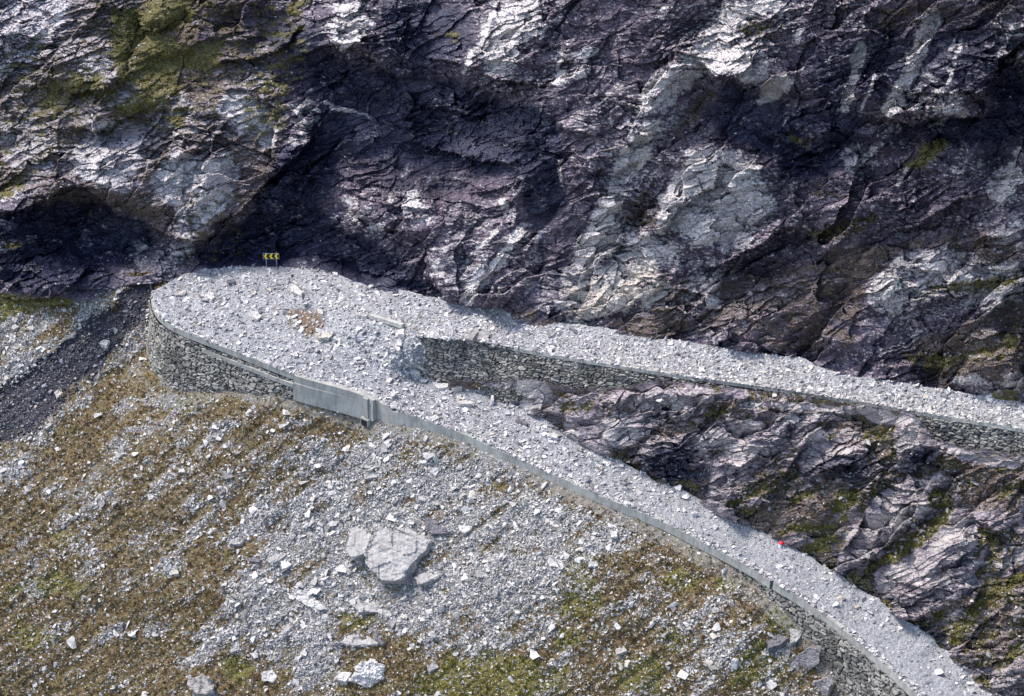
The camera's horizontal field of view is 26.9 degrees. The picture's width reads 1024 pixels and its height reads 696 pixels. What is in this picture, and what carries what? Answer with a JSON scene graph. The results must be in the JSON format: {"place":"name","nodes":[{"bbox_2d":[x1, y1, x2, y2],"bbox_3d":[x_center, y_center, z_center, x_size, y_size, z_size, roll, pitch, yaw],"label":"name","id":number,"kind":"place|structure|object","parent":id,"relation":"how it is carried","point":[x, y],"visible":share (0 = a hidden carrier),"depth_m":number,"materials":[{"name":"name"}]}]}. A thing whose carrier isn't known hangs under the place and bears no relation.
{"place":"outdoors","nodes":[
{"label":"outdoors","id":0,"kind":"place"},
{"bbox_2d":[0,271,846,695],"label":"scree slope","id":1,"kind":"structure","parent":0,"point":[292,407],"depth_m":237.41,"materials":[{"name":"gravel"}]},
{"bbox_2d":[0,468,7,472],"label":"loose stone","id":2,"kind":"object","parent":1,"relation":"on","point":[2,470],"visible":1,"depth_m":249.16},
{"bbox_2d":[11,324,18,330],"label":"boulder","id":3,"kind":"object","parent":1,"relation":"on","point":[14,327],"visible":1,"depth_m":255.67,"materials":[{"name":"stone"}]},
{"bbox_2d":[45,423,52,429],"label":"flat stone","id":4,"kind":"object","parent":1,"relation":"on","point":[47,427],"visible":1,"depth_m":250.13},
{"bbox_2d":[54,388,62,399],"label":"boulder","id":5,"kind":"object","parent":1,"relation":"on","point":[57,393],"visible":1,"depth_m":252.31,"materials":[{"name":"stone"}]},
{"bbox_2d":[66,636,76,648],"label":"loose stone","id":6,"kind":"object","parent":1,"relation":"on","point":[70,641],"visible":1,"depth_m":240.57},
{"bbox_2d":[98,501,104,507],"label":"loose stone","id":7,"kind":"object","parent":1,"relation":"on","point":[101,503],"visible":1,"depth_m":244.42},
{"bbox_2d":[99,339,109,348],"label":"boulder","id":8,"kind":"object","parent":1,"relation":"on","point":[103,343],"visible":1,"depth_m":254.29,"materials":[{"name":"stone"}]},
{"bbox_2d":[105,489,112,496],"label":"loose stone","id":9,"kind":"object","parent":1,"relation":"on","point":[108,492],"visible":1,"depth_m":244.50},
{"bbox_2d":[128,631,135,637],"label":"loose stone","id":10,"kind":"object","parent":1,"relation":"on","point":[133,634],"visible":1,"depth_m":239.26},
{"bbox_2d":[163,564,171,571],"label":"loose stone","id":11,"kind":"object","parent":1,"relation":"on","point":[167,568],"visible":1,"depth_m":240.12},
{"bbox_2d":[172,570,178,576],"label":"flat stone","id":12,"kind":"object","parent":1,"relation":"on","point":[175,573],"visible":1,"depth_m":239.62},
{"bbox_2d":[187,673,217,695],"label":"boulder","id":13,"kind":"object","parent":1,"relation":"on","point":[201,684],"visible":1,"depth_m":234.69,"materials":[{"name":"stone"}]},
{"bbox_2d":[206,527,214,534],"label":"flat stone","id":14,"kind":"object","parent":1,"relation":"on","point":[210,532],"visible":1,"depth_m":240.26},
{"bbox_2d":[146,288,295,400],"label":"retaining wall","id":15,"kind":"structure","parent":1,"relation":"on","point":[178,360],"depth_m":243.88,"materials":[{"name":"stone"}]},
{"bbox_2d":[223,472,232,478],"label":"loose stone","id":16,"kind":"object","parent":1,"relation":"on","point":[226,475],"visible":1,"depth_m":240.63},
{"bbox_2d":[229,640,239,653],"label":"flat stone","id":17,"kind":"object","parent":1,"relation":"on","point":[233,650],"visible":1,"depth_m":235.30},
{"bbox_2d":[228,537,244,546],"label":"flat stone","id":18,"kind":"object","parent":1,"relation":"on","point":[234,542],"visible":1,"depth_m":238.88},
{"bbox_2d":[249,506,256,513],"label":"loose stone","id":19,"kind":"object","parent":1,"relation":"on","point":[253,509],"visible":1,"depth_m":239.00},
{"bbox_2d":[246,556,262,563],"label":"boulder","id":20,"kind":"object","parent":1,"relation":"on","point":[252,559],"visible":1,"depth_m":237.40,"materials":[{"name":"stone"}]},
{"bbox_2d":[252,571,257,579],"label":"loose stone","id":21,"kind":"object","parent":1,"relation":"on","point":[254,575],"visible":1,"depth_m":236.64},
{"bbox_2d":[251,652,258,658],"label":"loose stone","id":22,"kind":"object","parent":1,"relation":"on","point":[255,655],"visible":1,"depth_m":234.54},
{"bbox_2d":[261,670,277,682],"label":"boulder","id":23,"kind":"object","parent":1,"relation":"on","point":[268,676],"visible":1,"depth_m":233.38,"materials":[{"name":"stone"}]},
{"bbox_2d":[266,552,286,566],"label":"boulder","id":24,"kind":"object","parent":1,"relation":"on","point":[274,559],"visible":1,"depth_m":236.17,"materials":[{"name":"stone"}]},
{"bbox_2d":[280,623,291,639],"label":"flat stone","id":25,"kind":"object","parent":1,"relation":"on","point":[285,632],"visible":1,"depth_m":233.57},
{"bbox_2d":[281,561,290,568],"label":"loose stone","id":26,"kind":"object","parent":1,"relation":"on","point":[284,564],"visible":1,"depth_m":235.45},
{"bbox_2d":[282,409,289,414],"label":"loose stone","id":27,"kind":"object","parent":1,"relation":"on","point":[285,412],"visible":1,"depth_m":238.62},
{"bbox_2d":[295,582,303,587],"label":"loose stone","id":28,"kind":"object","parent":1,"relation":"on","point":[298,584],"visible":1,"depth_m":234.42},
{"bbox_2d":[300,650,306,655],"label":"loose stone","id":29,"kind":"object","parent":1,"relation":"on","point":[304,652],"visible":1,"depth_m":232.38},
{"bbox_2d":[305,507,310,517],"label":"loose stone","id":30,"kind":"object","parent":1,"relation":"on","point":[307,514],"visible":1,"depth_m":235.97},
{"bbox_2d":[291,588,327,610],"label":"boulder","id":31,"kind":"object","parent":1,"relation":"on","point":[312,602],"visible":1,"depth_m":233.66,"materials":[{"name":"stone"}]},
{"bbox_2d":[310,588,320,593],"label":"loose stone","id":32,"kind":"object","parent":1,"relation":"on","point":[315,590],"visible":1,"depth_m":233.50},
{"bbox_2d":[312,658,319,664],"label":"loose stone","id":33,"kind":"object","parent":1,"relation":"on","point":[315,660],"visible":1,"depth_m":231.62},
{"bbox_2d":[329,521,337,526],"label":"loose stone","id":34,"kind":"object","parent":1,"relation":"on","point":[332,523],"visible":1,"depth_m":234.82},
{"bbox_2d":[293,371,378,420],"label":"concrete wall","id":35,"kind":"structure","parent":1,"relation":"on","point":[357,403],"depth_m":236.45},
{"bbox_2d":[360,416,370,427],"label":"culvert","id":36,"kind":"object","parent":35,"relation":"attached to","point":[365,421],"visible":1,"depth_m":235.79,"materials":[{"name":"concrete"}]},
{"bbox_2d":[335,564,345,572],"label":"loose stone","id":37,"kind":"object","parent":1,"relation":"on","point":[341,568],"visible":1,"depth_m":233.03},
{"bbox_2d":[335,671,351,684],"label":"boulder","id":38,"kind":"object","parent":1,"relation":"on","point":[341,678],"visible":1,"depth_m":229.72,"materials":[{"name":"stone"}]},
{"bbox_2d":[0,284,697,695],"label":"gully scree","id":39,"kind":"structure","parent":1,"relation":"on","point":[58,360],"depth_m":253.68,"materials":[{"name":"gravel"}]},
{"bbox_2d":[333,630,378,647],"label":"flat stone","id":40,"kind":"object","parent":1,"relation":"on","point":[352,640],"visible":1,"depth_m":230.20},
{"bbox_2d":[347,525,370,560],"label":"boulder","id":41,"kind":"object","parent":1,"relation":"on","point":[357,543],"visible":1,"depth_m":232.35,"materials":[{"name":"stone"}]},
{"bbox_2d":[348,658,385,687],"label":"boulder","id":42,"kind":"object","parent":1,"relation":"on","point":[369,673],"visible":1,"depth_m":228.58,"materials":[{"name":"stone"}]},
{"bbox_2d":[364,471,377,479],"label":"flat stone","id":43,"kind":"object","parent":1,"relation":"on","point":[370,476],"visible":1,"depth_m":234.15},
{"bbox_2d":[353,602,390,620],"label":"flat stone","id":44,"kind":"object","parent":1,"relation":"on","point":[366,608],"visible":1,"depth_m":230.49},
{"bbox_2d":[369,626,385,645],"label":"flat stone","id":45,"kind":"object","parent":1,"relation":"on","point":[377,638],"visible":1,"depth_m":229.15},
{"bbox_2d":[384,440,391,446],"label":"loose stone","id":46,"kind":"object","parent":1,"relation":"on","point":[387,443],"visible":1,"depth_m":233.97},
{"bbox_2d":[385,513,396,521],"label":"loose stone","id":47,"kind":"object","parent":1,"relation":"on","point":[390,517],"visible":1,"depth_m":232.02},
{"bbox_2d":[387,619,396,629],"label":"boulder","id":48,"kind":"object","parent":1,"relation":"on","point":[391,623],"visible":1,"depth_m":228.83,"materials":[{"name":"stone"}]},
{"bbox_2d":[364,526,432,583],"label":"boulder","id":49,"kind":"object","parent":1,"relation":"on","point":[396,556],"visible":1,"depth_m":229.78,"materials":[{"name":"stone"}]},
{"bbox_2d":[400,594,408,600],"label":"loose stone","id":50,"kind":"object","parent":1,"relation":"on","point":[404,598],"visible":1,"depth_m":229.19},
{"bbox_2d":[0,271,843,695],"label":"scree","id":51,"kind":"structure","parent":1,"relation":"on","point":[468,511],"depth_m":232.56,"materials":[{"name":"gravel"}]},
{"bbox_2d":[0,271,846,695],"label":"heath","id":52,"kind":"object","parent":1,"relation":"on","point":[258,677],"visible":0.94,"depth_m":238.09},
{"bbox_2d":[423,452,433,459],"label":"loose stone","id":53,"kind":"object","parent":1,"relation":"on","point":[426,455],"visible":1,"depth_m":231.25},
{"bbox_2d":[415,573,442,585],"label":"flat stone","id":54,"kind":"object","parent":1,"relation":"on","point":[424,579],"visible":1,"depth_m":228.19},
{"bbox_2d":[427,662,438,672],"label":"boulder","id":55,"kind":"object","parent":1,"relation":"on","point":[432,667],"visible":1,"depth_m":225.80,"materials":[{"name":"stone"}]},
{"bbox_2d":[428,466,437,475],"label":"flat stone","id":56,"kind":"object","parent":1,"relation":"on","point":[434,471],"visible":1,"depth_m":231.13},
{"bbox_2d":[425,515,452,536],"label":"boulder","id":57,"kind":"object","parent":1,"relation":"on","point":[435,528],"visible":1,"depth_m":229.36,"materials":[{"name":"stone"}]},
{"bbox_2d":[453,612,459,619],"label":"loose stone","id":58,"kind":"object","parent":1,"relation":"on","point":[455,615],"visible":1,"depth_m":226.10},
{"bbox_2d":[456,463,462,469],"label":"loose stone","id":59,"kind":"object","parent":1,"relation":"on","point":[460,466],"visible":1,"depth_m":230.39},
{"bbox_2d":[461,573,467,580],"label":"loose stone","id":60,"kind":"object","parent":1,"relation":"on","point":[464,578],"visible":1,"depth_m":226.40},
{"bbox_2d":[459,524,470,534],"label":"boulder","id":61,"kind":"object","parent":1,"relation":"on","point":[465,529],"visible":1,"depth_m":228.11,"materials":[{"name":"stone"}]},
{"bbox_2d":[468,490,474,498],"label":"loose stone","id":62,"kind":"object","parent":1,"relation":"on","point":[471,493],"visible":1,"depth_m":228.76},
{"bbox_2d":[474,570,486,578],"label":"boulder","id":63,"kind":"object","parent":1,"relation":"on","point":[480,574],"visible":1,"depth_m":225.42,"materials":[{"name":"stone"}]},
{"bbox_2d":[530,649,538,658],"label":"loose stone","id":64,"kind":"object","parent":1,"relation":"on","point":[534,655],"visible":1,"depth_m":221.28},
{"bbox_2d":[548,558,557,566],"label":"loose stone","id":65,"kind":"object","parent":1,"relation":"on","point":[551,563],"visible":1,"depth_m":222.47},
{"bbox_2d":[563,551,569,559],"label":"loose stone","id":66,"kind":"object","parent":1,"relation":"on","point":[567,555],"visible":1,"depth_m":222.10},
{"bbox_2d":[376,399,772,587],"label":"kerb wall","id":67,"kind":"structure","parent":1,"relation":"on","point":[385,413],"depth_m":225.65,"materials":[{"name":"concrete"}]},
{"bbox_2d":[588,557,598,568],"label":"boulder","id":68,"kind":"object","parent":1,"relation":"on","point":[593,564],"visible":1,"depth_m":220.75,"materials":[{"name":"stone"}]},
{"bbox_2d":[610,530,617,539],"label":"boulder","id":69,"kind":"object","parent":1,"relation":"on","point":[614,534],"visible":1,"depth_m":221.67,"materials":[{"name":"stone"}]},
{"bbox_2d":[614,623,620,629],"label":"loose stone","id":70,"kind":"object","parent":1,"relation":"on","point":[617,626],"visible":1,"depth_m":218.50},
{"bbox_2d":[615,646,626,655],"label":"boulder","id":71,"kind":"object","parent":1,"relation":"on","point":[621,651],"visible":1,"depth_m":217.90,"materials":[{"name":"stone"}]},
{"bbox_2d":[668,602,677,607],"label":"loose stone","id":72,"kind":"object","parent":1,"relation":"on","point":[673,604],"visible":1,"depth_m":217.37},
{"bbox_2d":[677,670,688,678],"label":"loose stone","id":73,"kind":"object","parent":1,"relation":"on","point":[682,674],"visible":1,"depth_m":215.31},
{"bbox_2d":[712,623,720,630],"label":"loose stone","id":74,"kind":"object","parent":1,"relation":"on","point":[716,626],"visible":1,"depth_m":215.29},
{"bbox_2d":[731,658,738,669],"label":"loose stone","id":75,"kind":"object","parent":1,"relation":"on","point":[734,662],"visible":1,"depth_m":214.03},
{"bbox_2d":[766,682,777,689],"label":"loose stone","id":76,"kind":"object","parent":1,"relation":"on","point":[773,685],"visible":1,"depth_m":213.27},
{"bbox_2d":[766,634,786,653],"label":"boulder","id":77,"kind":"object","parent":1,"relation":"on","point":[777,642],"visible":1,"depth_m":213.78,"materials":[{"name":"stone"}]},
{"bbox_2d":[783,688,787,695],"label":"loose stone","id":78,"kind":"object","parent":1,"relation":"on","point":[785,691],"visible":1,"depth_m":212.93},
{"bbox_2d":[790,629,801,645],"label":"boulder","id":79,"kind":"object","parent":1,"relation":"on","point":[795,634],"visible":1,"depth_m":213.81,"materials":[{"name":"stone"}]},
{"bbox_2d":[788,645,820,674],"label":"rock outcrop","id":80,"kind":"object","parent":1,"relation":"on","point":[808,658],"visible":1,"depth_m":212.75,"materials":[{"name":"stone"}]},
{"bbox_2d":[812,675,834,695],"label":"rock outcrop","id":81,"kind":"object","parent":1,"relation":"on","point":[825,684],"visible":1,"depth_m":211.71,"materials":[{"name":"stone"}]},
{"bbox_2d":[735,568,921,695],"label":"retaining wall","id":82,"kind":"structure","parent":1,"relation":"on","point":[856,668],"depth_m":211.14,"materials":[{"name":"stone"}]},
{"bbox_2d":[0,0,1023,402],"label":"cliff","id":83,"kind":"structure","parent":0,"point":[374,102],"depth_m":232.34,"materials":[{"name":"stone"}]},
{"bbox_2d":[0,0,1023,399],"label":"heath","id":84,"kind":"object","parent":83,"relation":"on","point":[280,126],"visible":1,"depth_m":255.00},
{"bbox_2d":[0,0,1023,389],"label":"ledge chips","id":85,"kind":"object","parent":83,"relation":"on","point":[480,184],"visible":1,"depth_m":238.64,"materials":[{"name":"stone"}]},
{"bbox_2d":[152,266,991,695],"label":"road","id":86,"kind":"structure","parent":0,"point":[890,644],"depth_m":233.12,"materials":[{"name":"gravel"}]},
{"bbox_2d":[175,290,186,296],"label":"stone","id":87,"kind":"object","parent":86,"relation":"on","point":[180,293],"visible":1,"depth_m":250.55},
{"bbox_2d":[208,289,214,300],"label":"stone","id":88,"kind":"object","parent":86,"relation":"on","point":[211,296],"visible":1,"depth_m":250.01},
{"bbox_2d":[227,279,234,285],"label":"stone","id":89,"kind":"object","parent":86,"relation":"on","point":[230,282],"visible":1,"depth_m":252.27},
{"bbox_2d":[249,311,260,321],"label":"stone","id":90,"kind":"object","parent":86,"relation":"on","point":[255,316],"visible":1,"depth_m":245.99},
{"bbox_2d":[263,252,278,266],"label":"arrow sign","id":91,"kind":"object","parent":86,"relation":"on","point":[270,255],"visible":1,"depth_m":254.95,"materials":[{"name":"metal"}]},
{"bbox_2d":[288,284,302,298],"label":"stone","id":92,"kind":"object","parent":86,"relation":"on","point":[294,289],"visible":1,"depth_m":249.24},
{"bbox_2d":[293,351,297,358],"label":"stone","id":93,"kind":"object","parent":86,"relation":"on","point":[295,355],"visible":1,"depth_m":239.74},
{"bbox_2d":[317,309,323,315],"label":"stone","id":94,"kind":"object","parent":86,"relation":"on","point":[320,312],"visible":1,"depth_m":245.41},
{"bbox_2d":[315,331,335,341],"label":"flat stone","id":95,"kind":"object","parent":86,"relation":"on","point":[323,336],"visible":1,"depth_m":241.83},
{"bbox_2d":[357,313,367,318],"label":"parapet fragment","id":96,"kind":"object","parent":86,"relation":"on","point":[362,316],"visible":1,"depth_m":242.57,"materials":[{"name":"concrete"}]},
{"bbox_2d":[389,389,396,398],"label":"stone","id":97,"kind":"object","parent":86,"relation":"on","point":[393,393],"visible":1,"depth_m":235.28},
{"bbox_2d":[397,329,404,338],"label":"stone","id":98,"kind":"object","parent":86,"relation":"on","point":[401,334],"visible":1,"depth_m":238.19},
{"bbox_2d":[393,356,409,366],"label":"concrete beam","id":99,"kind":"structure","parent":86,"relation":"on","point":[403,362],"depth_m":238.48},
{"bbox_2d":[409,369,419,376],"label":"stone","id":100,"kind":"object","parent":86,"relation":"on","point":[415,372],"visible":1,"depth_m":239.31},
{"bbox_2d":[414,362,423,370],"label":"concrete beam","id":101,"kind":"structure","parent":86,"relation":"on","point":[419,366],"depth_m":238.61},
{"bbox_2d":[430,415,439,420],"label":"stone","id":102,"kind":"object","parent":86,"relation":"on","point":[435,417],"visible":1,"depth_m":232.20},
{"bbox_2d":[434,383,448,391],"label":"flat stone","id":103,"kind":"object","parent":86,"relation":"on","point":[439,387],"visible":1,"depth_m":237.82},
{"bbox_2d":[454,385,461,391],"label":"stone","id":104,"kind":"object","parent":86,"relation":"on","point":[457,388],"visible":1,"depth_m":237.53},
{"bbox_2d":[458,400,472,406],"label":"flat stone","id":105,"kind":"object","parent":86,"relation":"on","point":[464,403],"visible":1,"depth_m":235.34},
{"bbox_2d":[515,418,527,426],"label":"flat stone","id":106,"kind":"object","parent":86,"relation":"on","point":[521,422],"visible":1,"depth_m":233.28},
{"bbox_2d":[546,433,557,440],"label":"flat stone","id":107,"kind":"object","parent":86,"relation":"on","point":[552,436],"visible":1,"depth_m":231.27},
{"bbox_2d":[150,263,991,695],"bbox_3d":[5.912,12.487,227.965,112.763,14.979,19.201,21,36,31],"label":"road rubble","id":108,"kind":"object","parent":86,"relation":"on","point":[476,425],"visible":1,"depth_m":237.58,"materials":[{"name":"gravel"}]},
{"bbox_2d":[369,313,404,328],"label":"parapet fragment","id":109,"kind":"object","parent":108,"relation":"on","point":[391,322],"visible":1,"depth_m":240.26,"materials":[{"name":"concrete"}]},
{"bbox_2d":[691,511,697,516],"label":"stone","id":110,"kind":"object","parent":86,"relation":"on","point":[694,513],"visible":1,"depth_m":222.42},
{"bbox_2d":[399,290,1023,427],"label":"road","id":111,"kind":"structure","parent":0,"point":[654,343],"depth_m":227.96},
{"bbox_2d":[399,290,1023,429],"bbox_3d":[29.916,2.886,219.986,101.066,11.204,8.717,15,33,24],"label":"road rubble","id":112,"kind":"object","parent":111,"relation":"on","point":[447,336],"visible":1,"depth_m":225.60,"materials":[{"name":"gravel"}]},
{"bbox_2d":[448,379,1023,695],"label":"mountain slope","id":113,"kind":"structure","parent":0,"point":[734,462],"depth_m":215.18,"materials":[{"name":"stone"}]},
{"bbox_2d":[416,336,1023,455],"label":"retaining wall","id":114,"kind":"structure","parent":113,"relation":"on","point":[461,360],"depth_m":230.29,"materials":[{"name":"stone"}]},
{"bbox_2d":[464,328,479,343],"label":"flat stone","id":115,"kind":"object","parent":114,"relation":"on","point":[469,338],"visible":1,"depth_m":234.92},
{"bbox_2d":[476,331,490,342],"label":"flat stone","id":116,"kind":"object","parent":114,"relation":"on","point":[483,334],"visible":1,"depth_m":235.91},
{"bbox_2d":[451,381,1023,692],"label":"heath","id":117,"kind":"object","parent":113,"relation":"on","point":[917,545],"visible":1,"depth_m":212.71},
{"bbox_2d":[468,381,1023,695],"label":"rock chips","id":118,"kind":"object","parent":113,"relation":"on","point":[988,653],"visible":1,"depth_m":213.38,"materials":[{"name":"stone"}]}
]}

